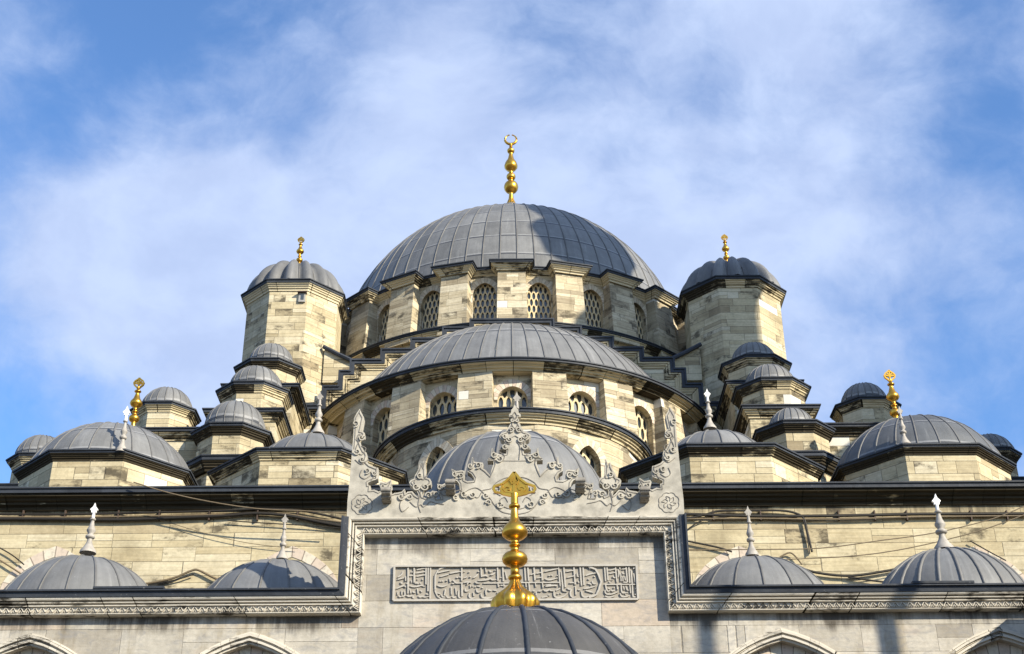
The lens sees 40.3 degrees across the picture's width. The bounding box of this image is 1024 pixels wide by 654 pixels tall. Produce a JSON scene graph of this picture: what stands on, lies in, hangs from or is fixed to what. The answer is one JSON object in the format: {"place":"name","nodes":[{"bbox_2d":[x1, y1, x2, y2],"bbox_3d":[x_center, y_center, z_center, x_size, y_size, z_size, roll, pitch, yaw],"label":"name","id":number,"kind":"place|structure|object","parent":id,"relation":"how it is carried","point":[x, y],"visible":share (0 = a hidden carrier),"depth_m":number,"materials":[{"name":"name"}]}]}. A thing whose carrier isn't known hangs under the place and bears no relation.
{"place":"outdoors","nodes":[
{"label":"outdoors","id":0,"kind":"place"},
{"bbox_2d":[415,429,607,498],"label":"porch dome","id":1,"kind":"structure","parent":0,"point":[478,448],"depth_m":35.32,"materials":[{"name":"metal"}]},
{"bbox_2d":[513,392,520,425],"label":"marble finial","id":2,"kind":"object","parent":1,"relation":"on","point":[517,397],"visible":0.26,"depth_m":38.20,"materials":[{"name":"white stone"}]},
{"bbox_2d":[0,0,1023,482],"label":"sky","id":3,"kind":"structure","parent":0,"point":[157,157],"materials":[{"name":"blue"}]},
{"bbox_2d":[400,604,637,653],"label":"fountain pavilion","id":4,"kind":"structure","parent":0,"point":[520,629],"depth_m":18.82,"materials":[{"name":"grey metal"}]},
{"bbox_2d":[490,471,539,606],"bbox_3d":[0.041,3.228,21.132,0.735,2.241,0.707,0,-29,0],"label":"gilded finial","id":5,"kind":"object","parent":4,"relation":"on","point":[514,487],"visible":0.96,"depth_m":21.00,"materials":[{"name":"gold metal"}]},
{"label":"ground","id":6,"kind":"structure","parent":0,"visible":0},
{"bbox_2d":[0,515,360,653],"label":"porch","id":7,"kind":"object","parent":6,"relation":"on","point":[155,620],"visible":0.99,"depth_m":31.52,"materials":[{"name":"grey stone"}]},
{"bbox_2d":[4,554,146,588],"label":"porch dome","id":8,"kind":"structure","parent":7,"relation":"on","point":[81,571],"depth_m":34.16,"materials":[{"name":"grey metal"}]},
{"bbox_2d":[79,503,97,555],"bbox_3d":[-10.973,5.245,36.447,0.432,1.390,0.432,0,-29,0],"label":"marble finial","id":9,"kind":"object","parent":8,"relation":"on","point":[87,549],"visible":1,"depth_m":36.29,"materials":[{"name":"white stone"}]},
{"bbox_2d":[207,558,337,587],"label":"porch dome","id":10,"kind":"structure","parent":7,"relation":"on","point":[273,573],"depth_m":34.16,"materials":[{"name":"grey metal"}]},
{"bbox_2d":[276,514,287,559],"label":"marble finial","id":11,"kind":"object","parent":10,"relation":"on","point":[282,552],"visible":0.99,"depth_m":36.19,"materials":[{"name":"white stone"}]},
{"bbox_2d":[0,480,1023,588],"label":"prayer hall","id":12,"kind":"structure","parent":6,"relation":"on","point":[151,551],"depth_m":40.67,"materials":[{"name":"yellow stone"}]},
{"bbox_2d":[0,483,18,486],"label":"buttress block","id":13,"kind":"structure","parent":12,"relation":"on","point":[8,484],"depth_m":47.07,"materials":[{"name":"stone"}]},
{"bbox_2d":[5,435,53,482],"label":"domed turret","id":14,"kind":"object","parent":13,"relation":"on","point":[27,449],"visible":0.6,"depth_m":48.58,"materials":[{"name":"metal"}]},
{"bbox_2d":[0,560,20,573],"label":"cable","id":15,"kind":"object","parent":12,"relation":"attached to","point":[10,566],"visible":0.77,"depth_m":40.00,"materials":[{"name":"black rubber"}]},
{"bbox_2d":[0,547,23,564],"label":"cable","id":16,"kind":"object","parent":12,"relation":"attached to","point":[12,555],"visible":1,"depth_m":40.17,"materials":[{"name":"black rubber"}]},
{"bbox_2d":[12,422,198,493],"bbox_3d":[-12.629,4.733,44.085,5.486,3.233,5.486,0,-29,0],"label":"domed bay","id":17,"kind":"object","parent":12,"relation":"on","point":[85,455],"visible":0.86,"depth_m":41.99,"materials":[{"name":"grey metal"}]},
{"bbox_2d":[115,406,130,450],"bbox_3d":[-11.673,3.080,42.050,0.384,1.545,0.384,0,-29,0],"label":"marble finial","id":18,"kind":"object","parent":17,"relation":"on","point":[123,436],"visible":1,"depth_m":41.93,"materials":[{"name":"white stone"}]},
{"bbox_2d":[129,378,144,424],"bbox_3d":[-12.263,2.574,45.528,0.451,2.067,0.451,0,-29,0],"label":"gilded finial","id":19,"kind":"object","parent":17,"relation":"on","point":[135,404],"visible":0.91,"depth_m":45.45,"materials":[{"name":"gold metal"}]},
{"bbox_2d":[141,427,197,461],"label":"buttress block","id":20,"kind":"structure","parent":12,"relation":"on","point":[179,440],"depth_m":48.31,"materials":[{"name":"stone"}]},
{"bbox_2d":[130,386,201,426],"bbox_3d":[-12.478,3.421,50.215,2.381,2.630,2.381,0,-29,0],"label":"domed turret","id":21,"kind":"object","parent":20,"relation":"on","point":[168,406],"visible":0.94,"depth_m":49.52,"materials":[{"name":"stone"}]},
{"bbox_2d":[0,512,340,527],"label":"cable","id":22,"kind":"object","parent":12,"relation":"attached to","point":[162,518],"visible":0.95,"depth_m":40.69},
{"bbox_2d":[228,520,340,528],"bbox_3d":[-6.543,5.747,40.620,3.467,0.306,0.033,0,-29,0],"label":"cable","id":23,"kind":"object","parent":22,"relation":"attached to","point":[286,524],"visible":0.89,"depth_m":40.62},
{"bbox_2d":[0,508,340,519],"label":"cable","id":24,"kind":"object","parent":12,"relation":"attached to","point":[116,513],"visible":0.84,"depth_m":40.80,"materials":[{"name":"black rubber"}]},
{"bbox_2d":[0,512,340,522],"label":"cable","id":25,"kind":"object","parent":12,"relation":"attached to","point":[157,516],"visible":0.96,"depth_m":40.75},
{"bbox_2d":[148,574,193,585],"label":"cable","id":26,"kind":"object","parent":12,"relation":"attached to","point":[171,580],"visible":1,"depth_m":39.79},
{"bbox_2d":[146,568,217,584],"bbox_3d":[-9.357,7.124,39.854,2.143,0.476,0.063,0,-29,0],"label":"cable","id":27,"kind":"object","parent":12,"relation":"attached to","point":[184,573],"visible":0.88,"depth_m":39.84,"materials":[{"name":"black rubber"}]},
{"bbox_2d":[186,454,240,485],"bbox_3d":[-9.537,6.472,46.732,3.362,3.662,3.362,0,-29,0],"label":"turret base","id":28,"kind":"object","parent":12,"relation":"on","point":[200,466],"visible":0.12,"depth_m":46.09,"materials":[{"name":"stone"}]},
{"bbox_2d":[190,400,274,456],"bbox_3d":[-9.594,4.003,48.041,2.769,3.050,2.769,0,-29,0],"label":"domed turret","id":29,"kind":"object","parent":28,"relation":"on","point":[233,427],"visible":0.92,"depth_m":47.21,"materials":[{"name":"metal"}]},
{"bbox_2d":[161,520,297,548],"bbox_3d":[-8.217,6.005,40.483,4.090,0.932,0.018,0,-29,0],"label":"cable","id":30,"kind":"object","parent":12,"relation":"attached to","point":[226,538],"visible":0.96,"depth_m":40.41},
{"bbox_2d":[133,482,345,513],"bbox_3d":[-7.890,4.938,40.392,6.254,1.050,0.036,0,-29,0],"label":"cable","id":31,"kind":"object","parent":12,"relation":"attached to","point":[239,506],"visible":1,"depth_m":40.25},
{"bbox_2d":[202,407,292,442],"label":"buttress block","id":32,"kind":"structure","parent":12,"relation":"on","point":[276,422],"depth_m":49.49,"materials":[{"name":"stone"}]},
{"bbox_2d":[215,365,293,411],"bbox_3d":[-9.452,2.754,51.268,2.714,2.790,2.714,0,-29,0],"label":"domed turret","id":33,"kind":"object","parent":32,"relation":"on","point":[256,386],"visible":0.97,"depth_m":50.50,"materials":[{"name":"metal"}]},
{"bbox_2d":[220,383,310,434],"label":"buttress block","id":34,"kind":"structure","parent":32,"relation":"on","point":[298,415],"depth_m":54.11,"materials":[{"name":"stone"}]},
{"bbox_2d":[233,343,305,384],"bbox_3d":[-9.587,2.030,55.232,2.714,2.940,2.714,0,-29,0],"label":"domed turret","id":35,"kind":"object","parent":34,"relation":"on","point":[276,359],"visible":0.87,"depth_m":54.62,"materials":[{"name":"metal"}]},
{"bbox_2d":[241,259,348,403],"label":"octagonal tower","id":36,"kind":"structure","parent":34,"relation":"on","point":[277,312],"depth_m":59.37,"materials":[{"name":"stone"}]},
{"bbox_2d":[296,236,304,263],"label":"gilded finial","id":37,"kind":"object","parent":36,"relation":"on","point":[300,252],"visible":0.88,"depth_m":62.67,"materials":[{"name":"gold metal"}]},
{"bbox_2d":[297,291,306,302],"bbox_3d":[-8.909,-1.254,59.269,0.380,0.470,0.340,0,-29,0],"label":"wall box","id":38,"kind":"object","parent":36,"relation":"attached to","point":[302,296],"visible":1,"depth_m":59.22,"materials":[{"name":"grey metal"}]},
{"bbox_2d":[207,432,408,492],"bbox_3d":[-6.327,4.928,44.295,6.169,3.026,6.169,0,-29,0],"label":"domed bay","id":39,"kind":"object","parent":12,"relation":"on","point":[311,458],"visible":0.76,"depth_m":41.58,"materials":[{"name":"stone"}]},
{"bbox_2d":[311,392,323,432],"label":"marble finial","id":40,"kind":"object","parent":39,"relation":"on","point":[318,421],"visible":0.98,"depth_m":45.34,"materials":[{"name":"white stone"}]},
{"bbox_2d":[348,322,675,357],"bbox_3d":[0.036,5.403,63.975,19.930,5.325,14.940,0,-29,0],"label":"drum ledge","id":41,"kind":"object","parent":12,"relation":"on","point":[651,349],"visible":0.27,"depth_m":59.77,"materials":[{"name":"stone"}]},
{"bbox_2d":[372,406,652,481],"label":"apse","id":42,"kind":"structure","parent":12,"relation":"on","point":[595,442],"depth_m":45.81,"materials":[{"name":"stone"}]},
{"bbox_2d":[430,449,444,468],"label":"window","id":43,"kind":"structure","parent":42,"relation":"in","point":[442,452],"depth_m":45.90,"materials":[{"name":"glass"}]},
{"bbox_2d":[580,448,595,471],"bbox_3d":[2.439,4.913,45.491,1.597,3.562,0.718,5,-30,-10],"label":"window","id":44,"kind":"structure","parent":42,"relation":"in","point":[589,458],"depth_m":45.87,"materials":[{"name":"paint"}]},
{"bbox_2d":[303,318,721,432],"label":"stepped wall","id":45,"kind":"structure","parent":12,"relation":"on","point":[680,372],"depth_m":57.52,"materials":[{"name":"stone"}]},
{"bbox_2d":[310,322,713,456],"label":"half dome","id":46,"kind":"structure","parent":45,"relation":"on","point":[502,364],"depth_m":52.11,"materials":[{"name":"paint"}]},
{"bbox_2d":[377,411,389,447],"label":"window","id":47,"kind":"structure","parent":46,"relation":"in","point":[384,421],"depth_m":52.66,"materials":[{"name":"paint"}]},
{"bbox_2d":[432,395,456,416],"bbox_3d":[-2.372,3.416,51.301,1.810,3.240,0.563,-4,-30,6],"label":"window","id":48,"kind":"structure","parent":46,"relation":"in","point":[447,404],"depth_m":51.58,"materials":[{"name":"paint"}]},
{"bbox_2d":[497,390,527,406],"bbox_3d":[0.092,3.180,50.909,1.852,3.240,0.070,0,-29,0],"label":"window","id":49,"kind":"structure","parent":46,"relation":"in","point":[506,399],"depth_m":51.20,"materials":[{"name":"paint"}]},
{"bbox_2d":[569,394,593,415],"bbox_3d":[2.557,3.391,51.314,1.801,3.240,0.538,3,-29,-5],"label":"window","id":50,"kind":"structure","parent":46,"relation":"in","point":[577,403],"depth_m":51.58,"materials":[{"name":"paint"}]},
{"bbox_2d":[635,409,647,444],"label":"window","id":51,"kind":"structure","parent":46,"relation":"in","point":[641,421],"depth_m":52.66,"materials":[{"name":"paint"}]},
{"bbox_2d":[340,202,685,357],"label":"great dome","id":52,"kind":"structure","parent":12,"relation":"on","point":[512,260],"depth_m":61.90,"materials":[{"name":"metal"}]},
{"bbox_2d":[381,308,388,340],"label":"window","id":53,"kind":"structure","parent":52,"relation":"in","point":[385,316],"depth_m":62.17,"materials":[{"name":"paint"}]},
{"bbox_2d":[423,292,439,328],"bbox_3d":[-3.347,-0.585,60.822,1.441,3.332,0.629,0,-29,0],"label":"window","id":54,"kind":"structure","parent":52,"relation":"in","point":[431,304],"depth_m":60.98,"materials":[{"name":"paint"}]},
{"bbox_2d":[473,285,495,317],"bbox_3d":[-1.111,-0.883,60.319,1.547,3.332,0.253,0,-29,0],"label":"window","id":55,"kind":"structure","parent":52,"relation":"in","point":[484,298],"depth_m":60.43,"materials":[{"name":"paint"}]},
{"bbox_2d":[504,134,517,202],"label":"gilded finial","id":56,"kind":"object","parent":52,"relation":"on","point":[510,184],"visible":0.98,"depth_m":74.39,"materials":[{"name":"gold metal"}]},
{"bbox_2d":[527,284,550,317],"bbox_3d":[1.202,-0.892,60.329,1.547,3.332,0.248,0,-29,0],"label":"window","id":57,"kind":"structure","parent":52,"relation":"in","point":[538,297],"depth_m":60.43,"materials":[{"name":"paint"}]},
{"bbox_2d":[583,291,600,327],"bbox_3d":[3.434,-0.609,60.857,1.471,3.332,0.555,1,-29,-3],"label":"window","id":58,"kind":"structure","parent":52,"relation":"in","point":[592,304],"depth_m":60.98,"materials":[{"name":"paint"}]},
{"bbox_2d":[634,305,642,338],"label":"window","id":59,"kind":"structure","parent":52,"relation":"in","point":[638,315],"depth_m":62.18,"materials":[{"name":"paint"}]},
{"bbox_2d":[687,517,724,530],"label":"cable","id":60,"kind":"object","parent":12,"relation":"attached to","point":[702,520],"visible":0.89,"depth_m":40.61,"materials":[{"name":"black rubber"}]},
{"bbox_2d":[688,540,731,552],"bbox_3d":[5.662,6.317,40.253,1.350,0.404,0.054,0,-29,0],"label":"cable","id":61,"kind":"object","parent":12,"relation":"attached to","point":[708,545],"visible":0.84,"depth_m":40.25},
{"bbox_2d":[618,429,825,482],"bbox_3d":[6.492,4.826,44.305,6.372,3.066,6.372,0,-29,0],"label":"domed bay","id":62,"kind":"object","parent":12,"relation":"on","point":[718,455],"visible":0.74,"depth_m":41.48,"materials":[{"name":"stone"}]},
{"bbox_2d":[703,390,716,430],"bbox_3d":[6.402,2.674,45.516,0.432,1.463,0.432,0,-29,0],"label":"marble finial","id":63,"kind":"object","parent":62,"relation":"on","point":[709,425],"visible":0.99,"depth_m":45.36,"materials":[{"name":"white stone"}]},
{"bbox_2d":[676,256,786,400],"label":"octagonal tower","id":64,"kind":"structure","parent":12,"relation":"on","point":[726,309],"depth_m":59.32,"materials":[{"name":"stone"}]},
{"bbox_2d":[721,234,728,260],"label":"gilded finial","id":65,"kind":"object","parent":64,"relation":"on","point":[725,248],"visible":0.84,"depth_m":62.66,"materials":[{"name":"gold metal"}]},
{"bbox_2d":[687,509,812,551],"bbox_3d":[6.843,5.904,40.481,3.630,1.320,0.063,0,-29,0],"label":"cable","id":66,"kind":"object","parent":12,"relation":"attached to","point":[754,510],"visible":0.95,"depth_m":40.76,"materials":[{"name":"black rubber"}]},
{"bbox_2d":[733,404,820,438],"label":"buttress block","id":67,"kind":"structure","parent":12,"relation":"on","point":[750,418],"depth_m":49.46,"materials":[{"name":"stone"}]},
{"bbox_2d":[714,379,803,430],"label":"buttress block","id":68,"kind":"structure","parent":67,"relation":"on","point":[726,413],"depth_m":54.10,"materials":[{"name":"stone"}]},
{"bbox_2d":[718,342,791,382],"bbox_3d":[9.613,1.942,55.210,2.788,2.850,2.788,0,-29,0],"label":"domed turret","id":69,"kind":"object","parent":68,"relation":"on","point":[745,360],"visible":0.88,"depth_m":54.47,"materials":[{"name":"metal"}]},
{"bbox_2d":[731,364,811,408],"bbox_3d":[9.518,2.663,51.248,2.788,2.710,2.788,0,-29,0],"label":"domed turret","id":70,"kind":"object","parent":67,"relation":"on","point":[770,384],"visible":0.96,"depth_m":50.36,"materials":[{"name":"stone"}]},
{"bbox_2d":[779,552,801,564],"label":"cable","id":71,"kind":"object","parent":12,"relation":"attached to","point":[794,555],"visible":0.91,"depth_m":40.09,"materials":[{"name":"black rubber"}]},
{"bbox_2d":[792,450,839,481],"bbox_3d":[9.622,6.345,46.732,3.362,3.662,3.362,0,-29,0],"label":"turret base","id":72,"kind":"object","parent":12,"relation":"on","point":[828,461],"visible":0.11,"depth_m":46.16,"materials":[{"name":"stone"}]},
{"bbox_2d":[752,407,835,452],"bbox_3d":[9.687,4.072,48.045,2.769,2.710,2.769,0,-29,0],"label":"domed turret","id":73,"kind":"object","parent":72,"relation":"on","point":[792,428],"visible":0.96,"depth_m":47.13,"materials":[{"name":"stone"}]},
{"bbox_2d":[807,568,893,576],"bbox_3d":[9.545,6.958,39.877,2.865,0.382,0.072,0,-29,0],"label":"cable","id":74,"kind":"object","parent":12,"relation":"attached to","point":[852,575],"visible":0.71,"depth_m":39.81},
{"bbox_2d":[824,422,880,457],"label":"buttress block","id":75,"kind":"structure","parent":12,"relation":"on","point":[846,435],"depth_m":48.30,"materials":[{"name":"stone"}]},
{"bbox_2d":[830,382,901,421],"bbox_3d":[12.742,3.253,50.215,2.381,2.630,2.381,0,-29,0],"label":"domed turret","id":76,"kind":"object","parent":75,"relation":"on","point":[865,402],"visible":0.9,"depth_m":49.52,"materials":[{"name":"stone"}]},
{"bbox_2d":[685,512,1023,517],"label":"cable","id":77,"kind":"object","parent":12,"relation":"attached to","point":[851,515],"visible":0.98,"depth_m":40.67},
{"bbox_2d":[687,515,1023,519],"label":"cable","id":78,"kind":"object","parent":12,"relation":"attached to","point":[854,518],"visible":0.94,"depth_m":40.65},
{"bbox_2d":[803,520,809,553],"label":"cable","id":79,"kind":"object","parent":78,"relation":"hanging from","point":[807,537],"visible":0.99,"depth_m":40.34,"materials":[{"name":"black rubber"}]},
{"bbox_2d":[689,506,1023,549],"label":"cable","id":80,"kind":"object","parent":12,"relation":"attached to","point":[862,542],"visible":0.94,"depth_m":39.22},
{"bbox_2d":[848,576,882,582],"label":"cable","id":81,"kind":"object","parent":12,"relation":"attached to","point":[865,579],"visible":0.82,"depth_m":39.73,"materials":[{"name":"black rubber"}]},
{"bbox_2d":[786,514,1023,559],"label":"cable","id":82,"kind":"object","parent":12,"relation":"attached to","point":[904,548],"visible":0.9,"depth_m":39.12,"materials":[{"name":"black rubber"}]},
{"bbox_2d":[830,414,1016,488],"bbox_3d":[12.770,4.534,44.102,5.522,3.303,5.522,0,-29,0],"label":"domed bay","id":83,"kind":"object","parent":12,"relation":"on","point":[939,448],"visible":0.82,"depth_m":41.98,"materials":[{"name":"grey metal"}]},
{"bbox_2d":[883,370,899,417],"bbox_3d":[12.436,2.366,45.552,0.473,2.168,0.473,0,-29,0],"label":"gilded finial","id":84,"kind":"object","parent":83,"relation":"on","point":[892,396],"visible":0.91,"depth_m":45.50,"materials":[{"name":"gold metal"}]},
{"bbox_2d":[896,407,910,443],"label":"marble finial","id":85,"kind":"object","parent":83,"relation":"on","point":[902,427],"visible":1,"depth_m":41.91,"materials":[{"name":"white stone"}]},
{"bbox_2d":[970,541,1005,560],"bbox_3d":[13.693,6.435,40.158,0.941,0.632,0.036,0,-29,0],"label":"cable","id":86,"kind":"object","parent":12,"relation":"attached to","point":[988,551],"visible":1,"depth_m":40.15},
{"bbox_2d":[1011,476,1023,479],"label":"buttress block","id":87,"kind":"structure","parent":12,"relation":"on","point":[1017,477],"depth_m":47.07,"materials":[{"name":"stone"}]},
{"bbox_2d":[982,433,1021,475],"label":"domed turret","id":88,"kind":"object","parent":87,"relation":"on","point":[1004,447],"visible":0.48,"depth_m":48.56,"materials":[{"name":"metal"}]},
{"bbox_2d":[345,398,683,653],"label":"portal","id":89,"kind":"object","parent":6,"relation":"on","point":[418,566],"visible":0.94,"depth_m":32.42,"materials":[{"name":"stone"}]},
{"bbox_2d":[668,513,1023,653],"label":"porch","id":90,"kind":"object","parent":6,"relation":"on","point":[947,617],"visible":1,"depth_m":31.52,"materials":[{"name":"grey stone"}]},
{"bbox_2d":[691,555,823,584],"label":"porch dome","id":91,"kind":"structure","parent":90,"relation":"on","point":[754,569],"depth_m":34.18,"materials":[{"name":"grey metal"}]},
{"bbox_2d":[744,506,758,555],"bbox_3d":[6.188,5.311,36.345,0.367,1.390,0.367,0,-29,0],"label":"marble finial","id":92,"kind":"object","parent":91,"relation":"on","point":[751,550],"visible":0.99,"depth_m":36.19,"materials":[{"name":"white stone"}]},
{"bbox_2d":[882,547,1023,583],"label":"porch dome","id":93,"kind":"structure","parent":90,"relation":"on","point":[953,564],"depth_m":34.28,"materials":[{"name":"grey metal"}]},
{"bbox_2d":[931,494,953,548],"bbox_3d":[11.162,5.085,36.454,0.535,1.566,0.535,0,-29,0],"label":"marble finial","id":94,"kind":"object","parent":93,"relation":"on","point":[941,532],"visible":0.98,"depth_m":36.29,"materials":[{"name":"white stone"}]}
]}

